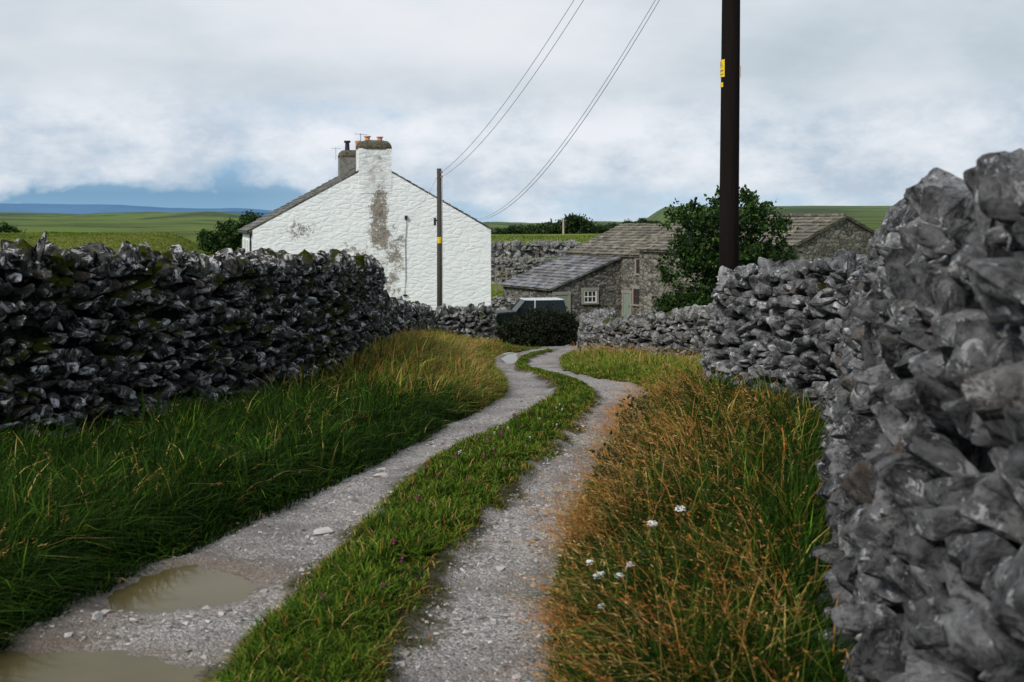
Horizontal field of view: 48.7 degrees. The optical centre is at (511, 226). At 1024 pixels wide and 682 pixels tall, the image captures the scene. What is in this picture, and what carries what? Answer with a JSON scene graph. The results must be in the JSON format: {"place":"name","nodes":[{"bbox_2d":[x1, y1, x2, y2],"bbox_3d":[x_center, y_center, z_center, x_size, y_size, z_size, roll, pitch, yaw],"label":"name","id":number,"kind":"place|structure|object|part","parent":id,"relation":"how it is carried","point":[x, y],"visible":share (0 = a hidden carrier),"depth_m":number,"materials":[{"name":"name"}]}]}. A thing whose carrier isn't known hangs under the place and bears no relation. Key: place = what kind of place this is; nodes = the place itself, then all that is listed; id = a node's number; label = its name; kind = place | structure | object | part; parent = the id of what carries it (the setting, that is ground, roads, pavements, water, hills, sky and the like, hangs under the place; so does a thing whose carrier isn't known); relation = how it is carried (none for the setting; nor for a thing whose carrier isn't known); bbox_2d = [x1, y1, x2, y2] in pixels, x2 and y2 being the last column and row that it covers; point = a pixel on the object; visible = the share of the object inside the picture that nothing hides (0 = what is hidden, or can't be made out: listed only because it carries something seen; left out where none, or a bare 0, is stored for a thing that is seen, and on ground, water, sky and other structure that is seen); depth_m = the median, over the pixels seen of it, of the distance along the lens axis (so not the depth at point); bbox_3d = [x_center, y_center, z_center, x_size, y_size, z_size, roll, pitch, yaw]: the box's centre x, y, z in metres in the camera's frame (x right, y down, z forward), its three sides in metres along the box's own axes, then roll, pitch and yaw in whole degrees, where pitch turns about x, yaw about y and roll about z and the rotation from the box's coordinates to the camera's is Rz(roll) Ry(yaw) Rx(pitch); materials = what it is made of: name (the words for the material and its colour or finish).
{"place":"outdoors","nodes":[
{"label":"outdoors","id":0,"kind":"place"},
{"bbox_2d":[0,203,271,213],"bbox_3d":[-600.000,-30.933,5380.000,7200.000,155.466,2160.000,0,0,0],"label":"hills","id":1,"kind":"structure","parent":0,"point":[65,208],"depth_m":5032.53,"materials":[{"name":"blue"}]},
{"bbox_2d":[224,211,266,215],"bbox_3d":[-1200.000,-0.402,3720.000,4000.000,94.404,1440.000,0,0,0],"label":"hills","id":2,"kind":"structure","parent":0,"point":[238,212],"depth_m":3559.49,"materials":[{"name":"blue"}]},
{"bbox_2d":[0,344,643,681],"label":"track","id":3,"kind":"structure","parent":0,"point":[163,648],"depth_m":6.01,"materials":[{"name":"grey gravel"}]},
{"bbox_2d":[91,611,102,621],"bbox_3d":[-1.918,1.804,5.229,0.052,0.048,0.061,0,0,0],"label":"stone","id":4,"kind":"object","parent":3,"relation":"on","point":[97,616],"visible":1,"depth_m":5.22,"materials":[{"name":"white stone"}]},
{"bbox_2d":[0,650,204,681],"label":"puddle","id":5,"kind":"object","parent":3,"relation":"on","point":[100,666],"visible":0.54,"depth_m":4.67,"materials":[{"name":"liquid"}]},
{"bbox_2d":[107,564,257,613],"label":"puddle","id":6,"kind":"object","parent":3,"relation":"on","point":[171,590],"visible":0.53,"depth_m":5.75,"materials":[{"name":"liquid"}]},
{"bbox_2d":[313,527,333,534],"bbox_3d":[-1.158,1.871,6.952,0.126,0.020,0.144,0,0,-14],"label":"stone","id":7,"kind":"object","parent":3,"relation":"on","point":[322,531],"visible":1,"depth_m":6.92,"materials":[{"name":"white stone"}]},
{"bbox_2d":[373,473,387,476],"bbox_3d":[-1.005,1.924,8.730,0.096,0.040,0.131,0,0,43],"label":"stone","id":8,"kind":"object","parent":3,"relation":"on","point":[381,475],"visible":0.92,"depth_m":8.70,"materials":[{"name":"white stone"}]},
{"bbox_2d":[191,348,604,681],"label":"grass","id":9,"kind":"structure","parent":3,"relation":"on","point":[448,501],"depth_m":5.96,"materials":[{"name":"green plant"}]},
{"bbox_2d":[501,352,517,362],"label":"puddle","id":10,"kind":"object","parent":3,"relation":"on","point":[510,358],"visible":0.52,"depth_m":27.61,"materials":[{"name":"liquid"}]},
{"bbox_2d":[494,297,566,324],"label":"parked car","id":11,"kind":"object","parent":3,"relation":"on","point":[520,305],"visible":0.27,"depth_m":65.33,"materials":[{"name":"black paint"}]},
{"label":"window","id":12,"kind":"part","parent":11,"relation":"part of","materials":[{"name":"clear glass"}]},
{"bbox_2d":[0,206,891,665],"bbox_3d":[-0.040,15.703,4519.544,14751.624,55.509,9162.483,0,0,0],"label":"ground","id":13,"kind":"structure","parent":0,"point":[190,224],"depth_m":380.06,"materials":[{"name":"green plant"}]},
{"bbox_2d":[0,221,26,232],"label":"bush","id":14,"kind":"object","parent":13,"relation":"on","point":[5,227],"visible":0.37,"depth_m":117.62,"materials":[{"name":"green plant"}]},
{"bbox_2d":[0,231,391,451],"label":"dry stone wall","id":15,"kind":"structure","parent":13,"relation":"on","point":[83,327],"depth_m":10.94,"materials":[{"name":"stone"}]},
{"bbox_2d":[196,210,262,255],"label":"tree","id":16,"kind":"object","parent":13,"relation":"on","point":[211,241],"visible":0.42,"depth_m":70.44,"materials":[{"name":"green plant"}]},
{"bbox_2d":[0,323,525,659],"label":"grass","id":17,"kind":"structure","parent":13,"relation":"on","point":[39,580],"depth_m":8.14,"materials":[{"name":"green plant"}]},
{"bbox_2d":[0,231,623,348],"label":"grass","id":18,"kind":"structure","parent":13,"relation":"on","point":[86,235],"depth_m":78.60,"materials":[{"name":"green plant"}]},
{"bbox_2d":[0,327,703,562],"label":"seeding grass","id":19,"kind":"structure","parent":13,"relation":"on","point":[489,341],"depth_m":17.89,"materials":[{"name":"plant"}]},
{"bbox_2d":[238,134,495,309],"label":"white cottage","id":20,"kind":"structure","parent":13,"relation":"on","point":[367,200],"depth_m":52.26,"materials":[{"name":"paint"}]},
{"bbox_2d":[245,240,247,251],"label":"window","id":21,"kind":"structure","parent":20,"relation":"in","point":[246,241],"depth_m":54.36,"materials":[{"name":"white glass"}]},
{"bbox_2d":[386,293,437,335],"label":"dry stone wall","id":22,"kind":"structure","parent":13,"relation":"on","point":[412,315],"depth_m":25.89,"materials":[{"name":"stone"}]},
{"bbox_2d":[434,168,442,305],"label":"utility pole","id":23,"kind":"object","parent":13,"relation":"on","point":[439,220],"visible":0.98,"depth_m":49.91,"materials":[{"name":"brown wood"}]},
{"bbox_2d":[435,302,498,340],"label":"dry stone wall","id":24,"kind":"structure","parent":13,"relation":"on","point":[477,320],"depth_m":33.73,"materials":[{"name":"stone"}]},
{"bbox_2d":[491,227,501,233],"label":"tree","id":25,"kind":"object","parent":13,"relation":"on","point":[498,230],"visible":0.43,"depth_m":199.13,"materials":[{"name":"green plant"}]},
{"bbox_2d":[495,268,506,293],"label":"wooden gate","id":26,"kind":"structure","parent":13,"relation":"on","point":[499,278],"depth_m":99.93,"materials":[{"name":"grey wood"}]},
{"bbox_2d":[491,295,523,310],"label":"dry stone wall","id":27,"kind":"structure","parent":13,"relation":"on","point":[503,303],"depth_m":79.14,"materials":[{"name":"stone"}]},
{"bbox_2d":[500,224,526,233],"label":"tree","id":28,"kind":"object","parent":13,"relation":"on","point":[514,229],"visible":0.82,"depth_m":189.31,"materials":[{"name":"green plant"}]},
{"bbox_2d":[491,256,553,283],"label":"dry stone wall","id":29,"kind":"structure","parent":13,"relation":"on","point":[516,266],"depth_m":104.91,"materials":[{"name":"stone"}]},
{"bbox_2d":[520,223,534,233],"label":"tree","id":30,"kind":"object","parent":13,"relation":"on","point":[528,226],"visible":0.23,"depth_m":194.08,"materials":[{"name":"green plant"}]},
{"bbox_2d":[491,238,581,258],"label":"dry stone wall","id":31,"kind":"structure","parent":13,"relation":"on","point":[515,248],"depth_m":119.16,"materials":[{"name":"stone"}]},
{"bbox_2d":[495,304,579,346],"bbox_3d":[0.879,3.549,38.514,3.977,1.848,2.374,0,0,0],"label":"bush","id":32,"kind":"object","parent":13,"relation":"on","point":[539,328],"visible":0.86,"depth_m":37.95,"materials":[{"name":"green plant"}]},
{"bbox_2d":[527,220,555,233],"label":"tree","id":33,"kind":"object","parent":13,"relation":"on","point":[535,229],"visible":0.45,"depth_m":179.43,"materials":[{"name":"green plant"}]},
{"bbox_2d":[540,218,564,233],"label":"tree","id":34,"kind":"object","parent":13,"relation":"on","point":[546,229],"visible":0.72,"depth_m":169.29,"materials":[{"name":"green plant"}]},
{"bbox_2d":[498,254,622,320],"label":"stone outbuilding","id":35,"kind":"structure","parent":13,"relation":"on","point":[579,284],"depth_m":81.69,"materials":[{"name":"grey stone"}]},
{"bbox_2d":[552,291,570,311],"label":"door","id":36,"kind":"structure","parent":35,"relation":"in","point":[566,296],"depth_m":80.31,"materials":[{"name":"wood"}]},
{"bbox_2d":[581,287,598,304],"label":"window","id":37,"kind":"structure","parent":35,"relation":"in","point":[588,295],"depth_m":81.02,"materials":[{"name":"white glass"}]},
{"bbox_2d":[551,212,590,233],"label":"tree","id":38,"kind":"object","parent":13,"relation":"on","point":[573,223],"visible":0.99,"depth_m":164.38,"materials":[{"name":"green plant"}]},
{"bbox_2d":[570,219,599,233],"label":"tree","id":39,"kind":"object","parent":13,"relation":"on","point":[589,229],"visible":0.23,"depth_m":171.46,"materials":[{"name":"green plant"}]},
{"bbox_2d":[577,560,593,600],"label":"yarrow plant","id":40,"kind":"object","parent":13,"relation":"on","point":[589,562],"visible":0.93,"depth_m":5.14,"materials":[{"name":"white plant"}]},
{"bbox_2d":[583,573,604,620],"bbox_3d":[0.387,1.690,5.017,0.127,0.291,0.103,0,0,27],"label":"yarrow plant","id":41,"kind":"object","parent":13,"relation":"on","point":[596,593],"visible":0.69,"depth_m":5.03,"materials":[{"name":"white plant"}]},
{"bbox_2d":[588,223,611,233],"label":"tree","id":42,"kind":"object","parent":13,"relation":"on","point":[603,228],"visible":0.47,"depth_m":184.26,"materials":[{"name":"green plant"}]},
{"bbox_2d":[597,571,604,598],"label":"yarrow plant","id":43,"kind":"object","parent":13,"relation":"on","point":[603,572],"visible":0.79,"depth_m":5.04,"materials":[{"name":"white plant"}]},
{"bbox_2d":[598,603,609,634],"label":"yarrow plant","id":44,"kind":"object","parent":13,"relation":"on","point":[602,611],"visible":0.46,"depth_m":4.81,"materials":[{"name":"white plant"}]},
{"bbox_2d":[591,454,622,496],"bbox_3d":[0.642,1.708,7.606,0.212,0.338,0.237,0,0,20],"label":"thistle plant","id":45,"kind":"object","parent":13,"relation":"on","point":[604,466],"visible":0.31,"depth_m":7.57,"materials":[{"name":"green plant"}]},
{"bbox_2d":[589,441,631,477],"bbox_3d":[0.712,1.690,7.972,0.306,0.398,0.228,0,0,-38],"label":"thistle plant","id":46,"kind":"object","parent":13,"relation":"on","point":[608,451],"visible":0.21,"depth_m":7.97,"materials":[{"name":"green plant"}]},
{"bbox_2d":[606,222,618,229],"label":"tree","id":47,"kind":"object","parent":13,"relation":"on","point":[612,225],"visible":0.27,"depth_m":259.41,"materials":[{"name":"green plant"}]},
{"bbox_2d":[564,223,680,316],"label":"stone farmhouse","id":48,"kind":"object","parent":13,"relation":"on","point":[624,240],"visible":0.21,"depth_m":83.77,"materials":[{"name":"grey stone"}]},
{"bbox_2d":[622,290,631,316],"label":"door","id":49,"kind":"structure","parent":48,"relation":"in","point":[626,294],"depth_m":81.30,"materials":[{"name":"wood"}]},
{"bbox_2d":[631,285,638,305],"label":"window","id":50,"kind":"structure","parent":48,"relation":"in","point":[635,289],"depth_m":80.43,"materials":[{"name":"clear glass"}]},
{"bbox_2d":[634,257,638,274],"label":"window","id":51,"kind":"structure","parent":48,"relation":"in","point":[636,258],"depth_m":80.22,"materials":[{"name":"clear glass"}]},
{"bbox_2d":[610,427,639,456],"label":"thistle plant","id":52,"kind":"object","parent":13,"relation":"on","point":[621,440],"visible":0.18,"depth_m":8.48,"materials":[{"name":"green plant"}]},
{"bbox_2d":[618,219,635,223],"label":"tree","id":53,"kind":"object","parent":13,"relation":"on","point":[626,221],"visible":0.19,"depth_m":269.52,"materials":[{"name":"green plant"}]},
{"bbox_2d":[615,411,642,441],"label":"thistle plant","id":54,"kind":"object","parent":13,"relation":"on","point":[623,426],"visible":0.17,"depth_m":8.97,"materials":[{"name":"green plant"}]},
{"bbox_2d":[618,398,646,430],"bbox_3d":[0.978,1.706,9.631,0.254,0.477,0.265,0,0,43],"label":"thistle plant","id":55,"kind":"object","parent":13,"relation":"on","point":[625,411],"visible":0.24,"depth_m":9.64,"materials":[{"name":"green plant"}]},
{"bbox_2d":[627,388,657,417],"bbox_3d":[1.184,1.765,10.605,0.289,0.490,0.268,0,0,-44],"label":"thistle plant","id":56,"kind":"object","parent":13,"relation":"on","point":[638,399],"visible":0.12,"depth_m":10.64,"materials":[{"name":"green plant"}]},
{"bbox_2d":[635,218,652,223],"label":"tree","id":57,"kind":"object","parent":13,"relation":"on","point":[641,220],"visible":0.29,"depth_m":274.55,"materials":[{"name":"green plant"}]},
{"bbox_2d":[434,364,854,681],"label":"seeding grass","id":58,"kind":"structure","parent":13,"relation":"on","point":[606,427],"depth_m":5.93,"materials":[{"name":"plant"}]},
{"bbox_2d":[576,304,713,358],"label":"dry stone wall","id":59,"kind":"structure","parent":13,"relation":"on","point":[680,329],"depth_m":25.90,"materials":[{"name":"stone"}]},
{"bbox_2d":[637,520,657,574],"bbox_3d":[0.636,1.590,5.214,0.136,0.470,0.092,0,0,0],"label":"yarrow plant","id":60,"kind":"object","parent":13,"relation":"on","point":[653,523],"visible":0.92,"depth_m":5.21,"materials":[{"name":"white plant"}]},
{"bbox_2d":[632,394,664,427],"bbox_3d":[1.151,1.708,9.869,0.354,0.504,0.262,0,0,-35],"label":"thistle plant","id":61,"kind":"object","parent":13,"relation":"on","point":[660,395],"visible":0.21,"depth_m":9.89,"materials":[{"name":"green plant"}]},
{"bbox_2d":[673,506,687,564],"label":"yarrow plant","id":62,"kind":"object","parent":13,"relation":"on","point":[680,512],"visible":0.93,"depth_m":5.30,"materials":[{"name":"white plant"}]},
{"bbox_2d":[495,342,918,681],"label":"grass","id":63,"kind":"structure","parent":13,"relation":"on","point":[811,533],"depth_m":5.31,"materials":[{"name":"green plant"}]},
{"bbox_2d":[649,184,802,313],"bbox_3d":[6.591,1.344,35.065,4.883,5.264,3.255,0,0,0],"label":"tree","id":64,"kind":"object","parent":13,"relation":"on","point":[698,258],"visible":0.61,"depth_m":34.59,"materials":[{"name":"green plant"}]},
{"bbox_2d":[719,0,740,269],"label":"utility pole","id":65,"kind":"object","parent":13,"relation":"on","point":[730,71],"visible":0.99,"depth_m":16.88,"materials":[{"name":"wood"}]},
{"bbox_2d":[442,0,573,171],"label":"power line","id":66,"kind":"object","parent":65,"relation":"attached to","point":[513,90],"visible":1,"depth_m":32.07,"materials":[{"name":"metal"}]},
{"bbox_2d":[442,0,583,176],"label":"power line","id":67,"kind":"object","parent":65,"relation":"attached to","point":[519,94],"visible":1,"depth_m":31.80,"materials":[{"name":"metal"}]},
{"bbox_2d":[478,1,654,218],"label":"power line","id":68,"kind":"object","parent":65,"relation":"attached to","point":[579,119],"visible":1,"depth_m":30.47,"materials":[{"name":"metal"}]},
{"bbox_2d":[480,0,659,219],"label":"power line","id":69,"kind":"object","parent":65,"relation":"attached to","point":[584,118],"visible":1,"depth_m":29.98,"materials":[{"name":"metal"}]},
{"bbox_2d":[634,213,873,314],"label":"stone barn","id":70,"kind":"structure","parent":13,"relation":"on","point":[814,237],"depth_m":65.76,"materials":[{"name":"grey stone"}]},
{"bbox_2d":[698,248,866,421],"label":"dry stone wall","id":71,"kind":"structure","parent":13,"relation":"on","point":[771,318],"depth_m":11.18,"materials":[{"name":"grey stone"}]},
{"bbox_2d":[809,148,1023,681],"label":"dry stone wall","id":72,"kind":"structure","parent":13,"relation":"on","point":[921,466],"depth_m":3.44,"materials":[{"name":"grey stone"}]},
{"bbox_2d":[0,0,1023,222],"label":"sky","id":73,"kind":"structure","parent":0,"point":[248,104],"materials":[{"name":"white"}]}
]}

